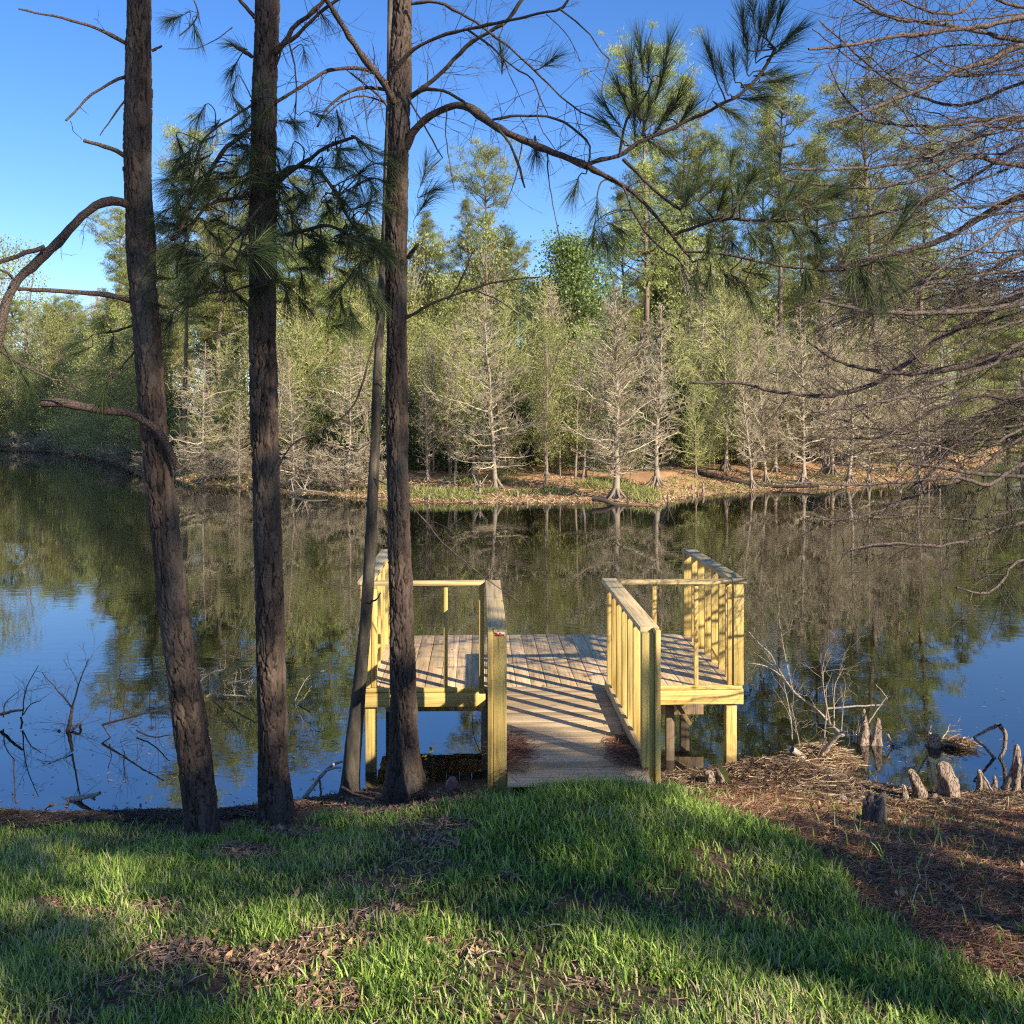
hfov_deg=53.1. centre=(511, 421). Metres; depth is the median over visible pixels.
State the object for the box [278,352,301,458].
bare tree
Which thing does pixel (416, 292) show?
pine tree
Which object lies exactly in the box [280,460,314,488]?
bare bush
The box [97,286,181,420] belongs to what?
leafy tree
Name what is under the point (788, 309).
pine tree
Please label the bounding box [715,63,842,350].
pine tree
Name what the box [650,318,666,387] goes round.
pine tree
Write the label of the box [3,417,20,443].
young tree
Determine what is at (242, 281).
pine tree
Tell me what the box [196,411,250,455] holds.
evergreen shrub
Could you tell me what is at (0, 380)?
young tree
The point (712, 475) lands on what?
fallen log
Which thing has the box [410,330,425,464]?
bare tree
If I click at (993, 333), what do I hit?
leafy tree
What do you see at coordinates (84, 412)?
young tree
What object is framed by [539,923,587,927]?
stick
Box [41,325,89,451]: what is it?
young tree
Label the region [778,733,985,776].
shoal debris
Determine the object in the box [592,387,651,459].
evergreen shrub
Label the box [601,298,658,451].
leafy tree
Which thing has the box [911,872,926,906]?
stick
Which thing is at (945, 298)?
pine tree
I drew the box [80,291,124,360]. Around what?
pine tree
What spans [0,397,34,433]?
leafy bush
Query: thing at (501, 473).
leafy bush
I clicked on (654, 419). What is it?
evergreen shrub
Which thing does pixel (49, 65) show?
sky
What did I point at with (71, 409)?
young tree
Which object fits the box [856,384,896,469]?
bare tree
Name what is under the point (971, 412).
leafy bush
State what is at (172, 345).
pine tree
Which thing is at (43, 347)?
young tree
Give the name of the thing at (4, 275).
leafy tree
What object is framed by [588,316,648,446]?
bare tree
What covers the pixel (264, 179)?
pine tree
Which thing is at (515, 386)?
leafy bush
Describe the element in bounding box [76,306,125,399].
leafy tree
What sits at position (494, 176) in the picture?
pine tree
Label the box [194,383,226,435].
young tree
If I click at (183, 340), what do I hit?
pine tree
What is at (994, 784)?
cypress knee
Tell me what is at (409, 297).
leafy tree
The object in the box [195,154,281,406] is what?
pine tree
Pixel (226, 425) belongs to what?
leafy bush
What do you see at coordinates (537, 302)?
bare tree
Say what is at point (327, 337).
pine tree
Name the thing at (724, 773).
leafy plant
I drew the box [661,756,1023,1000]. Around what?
pine straw
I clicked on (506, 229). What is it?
pine tree
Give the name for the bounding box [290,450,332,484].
bare bush
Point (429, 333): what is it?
young tree
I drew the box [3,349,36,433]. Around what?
young tree
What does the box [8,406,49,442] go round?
leafy bush
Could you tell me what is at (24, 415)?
leafy bush
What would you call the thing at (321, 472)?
bare bush
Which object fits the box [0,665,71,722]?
fallen branch
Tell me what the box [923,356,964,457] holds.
bare tree
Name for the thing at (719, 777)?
cypress knee
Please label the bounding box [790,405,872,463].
evergreen shrub
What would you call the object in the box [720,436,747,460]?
evergreen shrub
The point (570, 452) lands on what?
evergreen shrub
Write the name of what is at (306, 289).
pine tree
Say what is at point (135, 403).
leafy bush
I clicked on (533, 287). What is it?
leafy tree
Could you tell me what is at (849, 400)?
young tree
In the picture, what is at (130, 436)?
young tree
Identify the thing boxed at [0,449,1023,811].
pond water
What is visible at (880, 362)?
bare tree
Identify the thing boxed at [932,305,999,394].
pine tree
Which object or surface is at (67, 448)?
bare bush
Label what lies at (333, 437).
evergreen shrub
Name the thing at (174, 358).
bare tree
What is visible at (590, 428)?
evergreen shrub
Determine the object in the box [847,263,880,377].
pine tree
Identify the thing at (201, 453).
cypress tree
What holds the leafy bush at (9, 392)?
on the ground at (496, 964)
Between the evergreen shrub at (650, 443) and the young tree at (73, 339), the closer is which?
the evergreen shrub at (650, 443)
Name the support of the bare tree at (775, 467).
on the ground at (496, 964)
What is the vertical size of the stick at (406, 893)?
0.104 m
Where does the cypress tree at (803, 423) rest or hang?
on the ground at (496, 964)
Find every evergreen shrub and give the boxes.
[165,385,214,455]
[166,401,197,456]
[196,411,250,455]
[222,411,305,460]
[278,383,323,461]
[306,411,344,460]
[321,412,367,464]
[333,402,385,463]
[360,391,414,463]
[365,392,455,470]
[408,405,487,473]
[409,420,471,461]
[439,417,496,465]
[468,406,503,467]
[496,387,550,467]
[522,414,619,470]
[562,379,623,466]
[572,381,642,471]
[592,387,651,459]
[619,414,674,471]
[644,409,682,461]
[655,377,710,468]
[678,412,731,464]
[679,399,736,462]
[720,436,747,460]
[782,404,819,462]
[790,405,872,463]
[931,406,973,457]
[945,395,980,452]
[952,418,993,451]
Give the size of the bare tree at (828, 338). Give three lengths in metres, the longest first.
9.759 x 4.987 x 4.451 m
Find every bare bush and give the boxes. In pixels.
[0,433,10,447]
[4,431,24,447]
[4,436,24,448]
[11,429,39,449]
[20,438,52,450]
[23,438,38,449]
[31,434,47,447]
[34,428,59,449]
[42,443,63,451]
[52,441,79,453]
[86,434,115,460]
[94,438,142,463]
[101,433,141,460]
[106,447,141,460]
[128,450,178,465]
[172,435,210,474]
[187,451,244,480]
[205,443,251,480]
[217,457,251,477]
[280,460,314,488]
[285,444,347,489]
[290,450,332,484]
[318,469,363,489]
[334,441,386,488]
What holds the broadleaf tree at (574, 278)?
on the ground at (496, 964)
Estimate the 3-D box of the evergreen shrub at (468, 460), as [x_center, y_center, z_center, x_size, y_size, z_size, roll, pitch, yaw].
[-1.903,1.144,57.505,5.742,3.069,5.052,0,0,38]
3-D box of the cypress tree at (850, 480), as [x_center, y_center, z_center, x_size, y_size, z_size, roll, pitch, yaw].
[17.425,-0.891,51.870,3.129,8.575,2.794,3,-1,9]
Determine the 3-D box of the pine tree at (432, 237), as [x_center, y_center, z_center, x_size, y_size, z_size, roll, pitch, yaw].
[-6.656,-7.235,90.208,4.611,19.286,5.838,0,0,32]
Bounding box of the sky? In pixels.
[0,0,1023,419]
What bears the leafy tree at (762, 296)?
on the ground at (496, 964)
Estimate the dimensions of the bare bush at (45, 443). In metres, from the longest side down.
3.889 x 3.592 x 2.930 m
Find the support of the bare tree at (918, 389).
on the ground at (496, 964)
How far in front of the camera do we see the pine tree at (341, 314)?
105.10 m
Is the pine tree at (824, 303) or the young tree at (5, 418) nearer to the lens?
the pine tree at (824, 303)
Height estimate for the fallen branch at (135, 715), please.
1.880 m
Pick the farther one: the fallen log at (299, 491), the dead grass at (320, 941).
the fallen log at (299, 491)
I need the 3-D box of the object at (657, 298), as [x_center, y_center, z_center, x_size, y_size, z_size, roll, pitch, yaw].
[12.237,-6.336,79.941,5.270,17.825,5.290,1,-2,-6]
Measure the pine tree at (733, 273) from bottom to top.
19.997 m
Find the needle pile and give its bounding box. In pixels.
[480,725,665,784]
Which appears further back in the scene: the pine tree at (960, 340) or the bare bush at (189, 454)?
the pine tree at (960, 340)
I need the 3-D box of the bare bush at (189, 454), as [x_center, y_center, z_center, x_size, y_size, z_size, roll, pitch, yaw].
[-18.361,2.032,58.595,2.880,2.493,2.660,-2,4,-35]
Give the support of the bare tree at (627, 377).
on the ground at (496, 964)
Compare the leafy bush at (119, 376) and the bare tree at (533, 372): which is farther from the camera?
the leafy bush at (119, 376)
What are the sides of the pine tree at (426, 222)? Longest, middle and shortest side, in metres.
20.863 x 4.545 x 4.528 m
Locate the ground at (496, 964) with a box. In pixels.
[0,422,1023,1023]
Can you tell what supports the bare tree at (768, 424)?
on the ground at (496, 964)
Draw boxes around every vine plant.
[422,746,438,781]
[467,697,486,771]
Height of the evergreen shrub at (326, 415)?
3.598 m
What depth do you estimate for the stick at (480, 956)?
4.58 m
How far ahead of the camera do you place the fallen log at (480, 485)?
43.48 m
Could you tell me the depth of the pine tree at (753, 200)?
74.20 m
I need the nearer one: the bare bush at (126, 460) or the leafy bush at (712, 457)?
the leafy bush at (712, 457)
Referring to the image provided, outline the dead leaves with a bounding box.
[0,786,1023,1023]
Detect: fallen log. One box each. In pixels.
[289,476,327,493]
[437,472,458,486]
[470,475,486,493]
[592,487,631,505]
[652,494,672,507]
[697,470,818,487]
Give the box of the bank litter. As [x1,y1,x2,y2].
[0,446,1020,505]
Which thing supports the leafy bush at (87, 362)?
on the ground at (496, 964)
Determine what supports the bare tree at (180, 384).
on the ground at (496, 964)
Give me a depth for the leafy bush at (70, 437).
95.64 m
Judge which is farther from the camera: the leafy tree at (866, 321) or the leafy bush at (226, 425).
the leafy tree at (866, 321)
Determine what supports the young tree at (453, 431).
on the ground at (496, 964)
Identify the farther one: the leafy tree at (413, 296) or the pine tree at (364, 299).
the pine tree at (364, 299)
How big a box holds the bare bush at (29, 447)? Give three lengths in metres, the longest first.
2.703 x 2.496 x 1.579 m
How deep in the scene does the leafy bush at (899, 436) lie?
62.52 m
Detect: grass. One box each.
[0,769,1023,1023]
[0,783,689,1023]
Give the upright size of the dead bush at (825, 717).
1.824 m
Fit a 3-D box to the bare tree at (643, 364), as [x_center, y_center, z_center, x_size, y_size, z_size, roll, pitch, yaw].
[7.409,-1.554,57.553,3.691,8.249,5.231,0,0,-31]
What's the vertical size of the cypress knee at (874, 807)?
0.286 m
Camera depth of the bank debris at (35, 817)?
8.42 m
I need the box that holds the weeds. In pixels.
[4,446,1017,502]
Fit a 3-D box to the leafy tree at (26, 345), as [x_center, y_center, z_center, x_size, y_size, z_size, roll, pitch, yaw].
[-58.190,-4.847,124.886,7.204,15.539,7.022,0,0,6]
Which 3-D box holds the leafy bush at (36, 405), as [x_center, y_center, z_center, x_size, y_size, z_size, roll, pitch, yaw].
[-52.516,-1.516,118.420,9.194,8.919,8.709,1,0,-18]
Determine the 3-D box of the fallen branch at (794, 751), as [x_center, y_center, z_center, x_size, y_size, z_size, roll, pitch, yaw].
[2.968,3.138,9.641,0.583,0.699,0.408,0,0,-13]
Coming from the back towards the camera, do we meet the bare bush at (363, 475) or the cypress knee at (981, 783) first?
the bare bush at (363, 475)
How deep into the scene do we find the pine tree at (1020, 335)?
63.90 m
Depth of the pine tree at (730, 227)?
79.24 m
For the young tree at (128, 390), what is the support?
on the ground at (496, 964)
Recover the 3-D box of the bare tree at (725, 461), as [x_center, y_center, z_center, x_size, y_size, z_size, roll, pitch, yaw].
[10.971,-2.446,53.554,6.688,10.814,6.184,-1,-1,10]
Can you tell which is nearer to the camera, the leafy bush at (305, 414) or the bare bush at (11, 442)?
the leafy bush at (305, 414)
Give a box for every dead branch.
[162,620,285,702]
[293,669,323,706]
[303,761,342,796]
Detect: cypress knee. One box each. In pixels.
[704,770,716,784]
[715,770,724,785]
[838,795,846,800]
[851,708,871,745]
[861,791,888,826]
[870,718,882,745]
[901,784,908,799]
[907,769,928,799]
[924,733,942,747]
[935,761,960,797]
[975,769,988,790]
[991,775,997,789]
[1001,744,1021,790]
[1021,756,1023,785]
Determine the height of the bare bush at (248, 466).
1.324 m
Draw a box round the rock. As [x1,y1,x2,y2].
[445,776,457,790]
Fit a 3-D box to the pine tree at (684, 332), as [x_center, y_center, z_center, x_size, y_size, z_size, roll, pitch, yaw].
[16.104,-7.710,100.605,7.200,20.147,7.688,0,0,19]
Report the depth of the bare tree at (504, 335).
51.40 m
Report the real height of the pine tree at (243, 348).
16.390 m
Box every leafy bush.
[0,381,30,444]
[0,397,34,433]
[5,394,46,439]
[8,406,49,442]
[15,371,55,436]
[25,357,72,437]
[30,361,76,446]
[33,364,108,454]
[38,378,80,442]
[53,351,193,459]
[53,374,84,447]
[57,337,123,455]
[69,394,125,453]
[74,343,193,454]
[84,338,193,455]
[168,419,204,464]
[188,395,252,461]
[278,373,335,464]
[325,386,382,468]
[479,349,565,466]
[479,417,527,479]
[515,377,587,472]
[673,380,740,466]
[710,377,813,468]
[835,382,902,467]
[883,410,922,464]
[952,402,995,453]
[978,402,1005,448]
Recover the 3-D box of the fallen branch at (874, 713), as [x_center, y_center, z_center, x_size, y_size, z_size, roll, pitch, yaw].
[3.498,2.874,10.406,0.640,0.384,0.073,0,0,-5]
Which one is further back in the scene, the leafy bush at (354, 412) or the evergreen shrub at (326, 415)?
the evergreen shrub at (326, 415)
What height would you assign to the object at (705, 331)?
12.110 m
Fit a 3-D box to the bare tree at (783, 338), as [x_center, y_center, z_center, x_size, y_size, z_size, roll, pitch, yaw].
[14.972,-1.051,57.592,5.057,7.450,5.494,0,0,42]
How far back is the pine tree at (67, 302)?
121.67 m
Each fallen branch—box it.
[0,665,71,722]
[22,625,144,733]
[77,659,212,743]
[341,786,396,802]
[789,720,864,758]
[828,685,887,722]
[886,707,961,747]
[973,723,1007,757]
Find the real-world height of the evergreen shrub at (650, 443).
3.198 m
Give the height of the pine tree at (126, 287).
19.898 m
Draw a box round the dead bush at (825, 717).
[744,573,867,745]
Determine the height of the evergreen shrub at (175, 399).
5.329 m
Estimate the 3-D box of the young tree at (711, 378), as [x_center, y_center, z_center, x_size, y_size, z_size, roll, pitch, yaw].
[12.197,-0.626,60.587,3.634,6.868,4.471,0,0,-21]
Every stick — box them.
[6,759,16,803]
[44,798,141,809]
[390,881,442,910]
[474,944,522,960]
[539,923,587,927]
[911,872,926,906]
[983,776,992,790]
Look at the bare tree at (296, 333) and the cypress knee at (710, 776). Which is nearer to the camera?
the cypress knee at (710, 776)
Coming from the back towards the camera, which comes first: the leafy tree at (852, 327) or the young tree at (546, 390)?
the leafy tree at (852, 327)
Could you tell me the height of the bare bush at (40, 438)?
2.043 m
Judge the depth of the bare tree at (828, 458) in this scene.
56.87 m
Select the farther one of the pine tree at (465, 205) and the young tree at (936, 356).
the pine tree at (465, 205)
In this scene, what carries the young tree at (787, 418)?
on the ground at (496, 964)
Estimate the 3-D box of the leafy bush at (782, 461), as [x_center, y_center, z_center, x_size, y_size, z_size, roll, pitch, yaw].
[13.787,0.022,56.329,5.604,5.768,4.751,0,0,-25]
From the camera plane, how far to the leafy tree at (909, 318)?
76.37 m
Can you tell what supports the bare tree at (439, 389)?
on the ground at (496, 964)
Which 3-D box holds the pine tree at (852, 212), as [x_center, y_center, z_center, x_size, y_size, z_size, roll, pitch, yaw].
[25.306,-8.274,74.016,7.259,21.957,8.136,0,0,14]
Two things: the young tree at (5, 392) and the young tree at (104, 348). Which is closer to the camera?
the young tree at (104, 348)
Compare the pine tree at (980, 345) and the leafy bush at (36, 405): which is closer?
the pine tree at (980, 345)
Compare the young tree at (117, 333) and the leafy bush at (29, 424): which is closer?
the young tree at (117, 333)
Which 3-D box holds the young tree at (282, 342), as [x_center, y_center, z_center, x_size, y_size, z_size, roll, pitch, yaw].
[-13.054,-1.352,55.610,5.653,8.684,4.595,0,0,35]
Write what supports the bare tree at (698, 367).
on the ground at (496, 964)
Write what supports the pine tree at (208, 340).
on the ground at (496, 964)
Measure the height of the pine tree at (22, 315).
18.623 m
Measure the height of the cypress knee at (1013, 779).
0.465 m
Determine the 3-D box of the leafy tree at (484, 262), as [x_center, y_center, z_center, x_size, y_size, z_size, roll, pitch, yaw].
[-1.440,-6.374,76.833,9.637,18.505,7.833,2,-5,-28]
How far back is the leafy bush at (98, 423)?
84.47 m
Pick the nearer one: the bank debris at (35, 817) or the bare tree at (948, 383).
the bank debris at (35, 817)
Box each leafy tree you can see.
[0,233,55,375]
[26,295,85,365]
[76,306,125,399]
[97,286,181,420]
[109,250,201,425]
[173,253,247,401]
[181,266,284,410]
[276,275,343,441]
[303,321,353,413]
[348,233,437,406]
[349,221,450,393]
[419,270,502,420]
[448,211,534,408]
[505,268,556,376]
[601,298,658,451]
[644,221,752,445]
[689,250,774,388]
[711,248,785,437]
[767,273,828,405]
[793,280,908,456]
[832,306,883,378]
[858,264,949,406]
[905,318,956,405]
[952,277,1014,409]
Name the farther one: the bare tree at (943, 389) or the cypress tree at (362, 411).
the bare tree at (943, 389)
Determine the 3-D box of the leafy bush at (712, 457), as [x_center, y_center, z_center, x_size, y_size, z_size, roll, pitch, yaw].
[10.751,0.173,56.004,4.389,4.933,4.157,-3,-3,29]
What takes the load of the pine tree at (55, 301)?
on the ground at (496, 964)
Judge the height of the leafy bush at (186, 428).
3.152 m
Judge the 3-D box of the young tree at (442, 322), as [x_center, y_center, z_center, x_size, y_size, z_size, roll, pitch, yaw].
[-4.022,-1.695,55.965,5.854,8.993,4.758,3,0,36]
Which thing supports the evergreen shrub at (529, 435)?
on the ground at (496, 964)
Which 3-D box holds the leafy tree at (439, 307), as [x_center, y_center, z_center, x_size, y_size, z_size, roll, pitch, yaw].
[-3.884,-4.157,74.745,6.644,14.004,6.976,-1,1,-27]
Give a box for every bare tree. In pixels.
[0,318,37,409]
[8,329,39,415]
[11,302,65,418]
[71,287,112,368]
[126,293,200,417]
[165,327,248,440]
[166,349,201,442]
[172,334,252,470]
[178,303,248,440]
[208,293,326,443]
[276,287,358,462]
[278,304,349,450]
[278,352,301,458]
[303,283,413,462]
[320,347,368,427]
[363,347,416,443]
[382,320,424,434]
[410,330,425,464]
[410,342,464,464]
[417,307,530,477]
[431,332,502,473]
[460,288,542,468]
[507,276,594,463]
[515,285,593,468]
[518,344,570,463]
[543,339,630,464]
[581,342,658,428]
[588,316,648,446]
[621,321,679,462]
[625,307,723,464]
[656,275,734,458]
[662,338,714,462]
[669,272,789,472]
[686,307,767,463]
[707,335,773,463]
[717,340,771,463]
[727,311,829,473]
[728,403,746,457]
[729,340,791,439]
[735,337,818,464]
[751,325,813,461]
[752,382,791,463]
[778,375,809,463]
[786,299,866,473]
[787,327,825,457]
[791,304,881,475]
[796,339,856,463]
[807,314,894,461]
[810,312,890,463]
[842,337,894,461]
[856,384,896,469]
[863,279,968,457]
[863,317,914,462]
[874,346,944,472]
[885,329,912,459]
[888,342,953,459]
[893,321,958,458]
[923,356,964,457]
[934,323,965,433]
[945,270,1004,431]
[951,344,999,449]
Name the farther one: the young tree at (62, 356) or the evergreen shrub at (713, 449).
the young tree at (62, 356)
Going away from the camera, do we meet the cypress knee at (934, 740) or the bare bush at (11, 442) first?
the cypress knee at (934, 740)
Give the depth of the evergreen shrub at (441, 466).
51.83 m
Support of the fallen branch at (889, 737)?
on the ground at (496, 964)
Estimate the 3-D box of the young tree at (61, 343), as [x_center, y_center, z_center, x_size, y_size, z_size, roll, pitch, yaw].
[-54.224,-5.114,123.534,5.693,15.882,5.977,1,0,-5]
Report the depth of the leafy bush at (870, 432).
59.06 m
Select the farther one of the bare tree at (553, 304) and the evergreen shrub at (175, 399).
the evergreen shrub at (175, 399)
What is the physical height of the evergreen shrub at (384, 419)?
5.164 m
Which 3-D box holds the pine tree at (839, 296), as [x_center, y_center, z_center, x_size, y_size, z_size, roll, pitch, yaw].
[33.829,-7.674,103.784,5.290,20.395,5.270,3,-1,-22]
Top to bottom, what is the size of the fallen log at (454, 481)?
0.758 m
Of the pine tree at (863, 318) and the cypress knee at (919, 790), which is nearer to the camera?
the cypress knee at (919, 790)
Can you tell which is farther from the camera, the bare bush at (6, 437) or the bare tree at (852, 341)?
the bare bush at (6, 437)
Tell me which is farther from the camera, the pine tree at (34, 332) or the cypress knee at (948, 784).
the pine tree at (34, 332)
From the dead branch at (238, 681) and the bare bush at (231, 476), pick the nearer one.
the dead branch at (238, 681)
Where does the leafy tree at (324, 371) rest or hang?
on the ground at (496, 964)
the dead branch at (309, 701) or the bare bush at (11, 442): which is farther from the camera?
the bare bush at (11, 442)
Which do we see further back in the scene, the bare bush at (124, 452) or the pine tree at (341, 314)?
the pine tree at (341, 314)
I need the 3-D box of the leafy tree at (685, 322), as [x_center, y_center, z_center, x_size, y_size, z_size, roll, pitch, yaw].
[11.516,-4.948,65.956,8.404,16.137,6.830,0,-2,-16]
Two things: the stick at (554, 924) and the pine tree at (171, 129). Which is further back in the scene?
the pine tree at (171, 129)
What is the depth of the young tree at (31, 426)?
117.55 m
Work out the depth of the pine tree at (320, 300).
101.80 m
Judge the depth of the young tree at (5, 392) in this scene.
123.12 m
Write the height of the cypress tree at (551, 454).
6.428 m
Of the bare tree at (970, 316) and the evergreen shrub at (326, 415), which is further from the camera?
the bare tree at (970, 316)
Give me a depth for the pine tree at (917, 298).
105.97 m
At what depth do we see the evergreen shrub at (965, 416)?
77.65 m
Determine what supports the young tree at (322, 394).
on the ground at (496, 964)
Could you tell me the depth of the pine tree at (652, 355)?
128.65 m
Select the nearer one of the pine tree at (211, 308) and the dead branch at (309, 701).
the dead branch at (309, 701)
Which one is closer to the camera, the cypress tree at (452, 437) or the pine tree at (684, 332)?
the cypress tree at (452, 437)
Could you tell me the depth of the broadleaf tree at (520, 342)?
74.42 m
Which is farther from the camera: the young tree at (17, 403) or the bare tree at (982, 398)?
the young tree at (17, 403)
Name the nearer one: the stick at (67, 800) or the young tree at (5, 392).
the stick at (67, 800)
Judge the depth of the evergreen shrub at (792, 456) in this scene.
60.53 m
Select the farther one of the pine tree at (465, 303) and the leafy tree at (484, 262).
the pine tree at (465, 303)
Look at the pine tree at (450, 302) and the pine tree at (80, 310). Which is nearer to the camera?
the pine tree at (450, 302)
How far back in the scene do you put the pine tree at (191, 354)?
121.37 m
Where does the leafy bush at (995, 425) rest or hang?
on the ground at (496, 964)
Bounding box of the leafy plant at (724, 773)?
[717,763,728,782]
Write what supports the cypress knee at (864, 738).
on the ground at (496, 964)
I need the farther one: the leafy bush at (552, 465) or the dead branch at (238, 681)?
the leafy bush at (552, 465)
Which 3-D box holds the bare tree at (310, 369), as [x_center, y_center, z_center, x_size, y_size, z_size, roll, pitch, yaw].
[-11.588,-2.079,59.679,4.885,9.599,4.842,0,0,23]
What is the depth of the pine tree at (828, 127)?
67.77 m
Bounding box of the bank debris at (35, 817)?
[0,778,430,829]
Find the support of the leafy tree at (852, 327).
on the ground at (496, 964)
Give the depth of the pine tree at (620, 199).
75.10 m
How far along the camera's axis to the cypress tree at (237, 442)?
51.87 m
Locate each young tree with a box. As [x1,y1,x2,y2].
[0,318,15,419]
[0,357,9,420]
[0,371,33,448]
[0,373,18,432]
[0,404,15,435]
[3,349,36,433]
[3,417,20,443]
[7,361,49,435]
[13,356,51,427]
[19,306,70,442]
[25,417,36,438]
[28,402,57,437]
[30,406,46,435]
[37,319,76,424]
[37,368,69,427]
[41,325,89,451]
[43,313,71,388]
[59,378,80,433]
[60,325,102,425]
[61,328,96,416]
[61,410,85,436]
[69,380,97,442]
[71,342,132,442]
[81,380,112,453]
[95,307,132,389]
[100,325,132,416]
[103,361,167,458]
[113,358,177,440]
[116,418,141,461]
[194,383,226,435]
[201,391,238,439]
[215,318,318,446]
[301,364,338,461]
[314,340,385,450]
[316,315,386,474]
[382,316,449,461]
[407,315,457,474]
[408,308,483,466]
[410,337,484,473]
[470,344,524,413]
[508,317,635,478]
[510,311,577,467]
[513,316,585,483]
[557,355,628,476]
[607,396,651,483]
[695,353,747,463]
[771,382,821,468]
[814,349,878,465]
[887,315,981,470]
[977,350,1013,420]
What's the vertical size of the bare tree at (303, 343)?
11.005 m
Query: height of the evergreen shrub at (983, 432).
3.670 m
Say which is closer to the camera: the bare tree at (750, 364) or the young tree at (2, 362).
the bare tree at (750, 364)
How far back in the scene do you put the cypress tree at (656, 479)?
45.89 m
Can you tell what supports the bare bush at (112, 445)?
on the ground at (496, 964)
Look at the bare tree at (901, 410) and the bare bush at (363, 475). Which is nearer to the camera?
the bare bush at (363, 475)
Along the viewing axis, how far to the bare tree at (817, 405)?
56.21 m
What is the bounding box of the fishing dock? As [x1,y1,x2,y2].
[357,548,746,793]
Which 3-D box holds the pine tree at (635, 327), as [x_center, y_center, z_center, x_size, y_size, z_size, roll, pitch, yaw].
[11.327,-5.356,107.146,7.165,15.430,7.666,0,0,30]
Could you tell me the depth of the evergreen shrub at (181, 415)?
70.14 m
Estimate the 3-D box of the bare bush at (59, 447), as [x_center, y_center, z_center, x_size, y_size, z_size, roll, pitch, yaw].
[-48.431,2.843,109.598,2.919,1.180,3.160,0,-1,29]
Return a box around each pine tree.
[0,0,220,837]
[0,298,37,378]
[20,315,48,361]
[25,294,90,427]
[39,294,103,363]
[52,306,89,356]
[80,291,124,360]
[81,207,130,359]
[97,271,130,341]
[102,214,191,362]
[105,240,156,343]
[135,0,412,826]
[151,112,230,463]
[156,221,291,460]
[162,173,241,460]
[166,284,201,384]
[173,291,198,406]
[193,321,229,381]
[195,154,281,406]
[211,206,307,372]
[223,295,245,408]
[275,0,931,805]
[276,170,340,459]
[276,219,340,446]
[284,204,374,460]
[290,269,338,437]
[308,0,523,793]
[315,268,367,410]
[324,211,386,369]
[331,266,376,370]
[376,264,438,362]
[407,258,449,433]
[408,209,452,334]
[410,229,458,336]
[429,133,529,398]
[431,197,494,417]
[440,268,468,346]
[441,289,466,357]
[449,257,514,438]
[462,219,535,338]
[493,237,535,342]
[500,273,535,361]
[508,289,544,341]
[580,20,704,450]
[587,189,659,414]
[606,302,653,371]
[610,162,707,450]
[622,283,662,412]
[628,290,663,409]
[634,72,728,421]
[639,273,701,413]
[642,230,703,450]
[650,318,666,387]
[657,135,790,348]
[691,175,761,318]
[711,259,784,341]
[714,254,742,334]
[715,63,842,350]
[725,110,812,374]
[753,150,861,379]
[760,240,807,358]
[772,268,824,388]
[785,131,854,375]
[789,51,931,459]
[790,264,832,375]
[807,280,868,384]
[811,161,908,342]
[834,267,862,387]
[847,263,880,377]
[862,180,933,354]
[876,118,991,392]
[905,263,944,351]
[923,261,1011,452]
[925,260,979,375]
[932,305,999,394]
[947,328,1023,474]
[953,307,1002,438]
[971,308,1023,472]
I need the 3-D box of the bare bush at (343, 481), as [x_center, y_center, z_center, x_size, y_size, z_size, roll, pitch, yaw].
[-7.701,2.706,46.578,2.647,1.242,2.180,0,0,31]
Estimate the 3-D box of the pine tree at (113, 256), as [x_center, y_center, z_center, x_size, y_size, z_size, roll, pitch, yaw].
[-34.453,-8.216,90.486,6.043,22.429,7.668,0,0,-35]
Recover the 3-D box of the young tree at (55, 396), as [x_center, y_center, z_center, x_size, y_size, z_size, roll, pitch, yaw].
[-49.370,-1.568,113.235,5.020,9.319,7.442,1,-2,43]
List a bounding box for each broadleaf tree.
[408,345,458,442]
[503,323,540,384]
[507,222,664,455]
[681,321,736,387]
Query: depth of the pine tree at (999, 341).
65.77 m
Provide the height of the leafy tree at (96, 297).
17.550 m
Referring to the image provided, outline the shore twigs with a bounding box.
[661,753,1023,816]
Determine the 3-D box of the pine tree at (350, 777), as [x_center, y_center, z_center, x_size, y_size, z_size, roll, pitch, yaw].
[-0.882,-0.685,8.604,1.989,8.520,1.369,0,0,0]
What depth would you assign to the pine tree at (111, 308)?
102.24 m
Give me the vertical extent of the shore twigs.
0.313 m
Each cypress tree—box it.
[165,341,243,483]
[208,397,251,483]
[278,357,320,489]
[305,338,384,491]
[410,361,442,480]
[427,316,481,477]
[428,287,562,489]
[513,346,581,477]
[554,285,683,499]
[628,302,707,487]
[665,373,720,478]
[689,0,1023,654]
[715,337,776,488]
[731,314,798,483]
[764,306,861,482]
[824,321,881,482]
[827,345,902,482]
[881,364,959,478]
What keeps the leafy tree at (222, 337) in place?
on the ground at (496, 964)
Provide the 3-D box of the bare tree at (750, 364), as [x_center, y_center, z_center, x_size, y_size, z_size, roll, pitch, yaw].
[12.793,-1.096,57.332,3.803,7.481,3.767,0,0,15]
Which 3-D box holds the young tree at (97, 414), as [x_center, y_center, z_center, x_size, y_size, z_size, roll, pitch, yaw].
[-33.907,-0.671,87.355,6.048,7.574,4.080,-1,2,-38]
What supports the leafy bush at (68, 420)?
on the ground at (496, 964)
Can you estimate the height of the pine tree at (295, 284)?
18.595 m
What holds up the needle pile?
on the fishing dock
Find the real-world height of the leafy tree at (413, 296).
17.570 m
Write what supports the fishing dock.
on the ground at (496, 964)

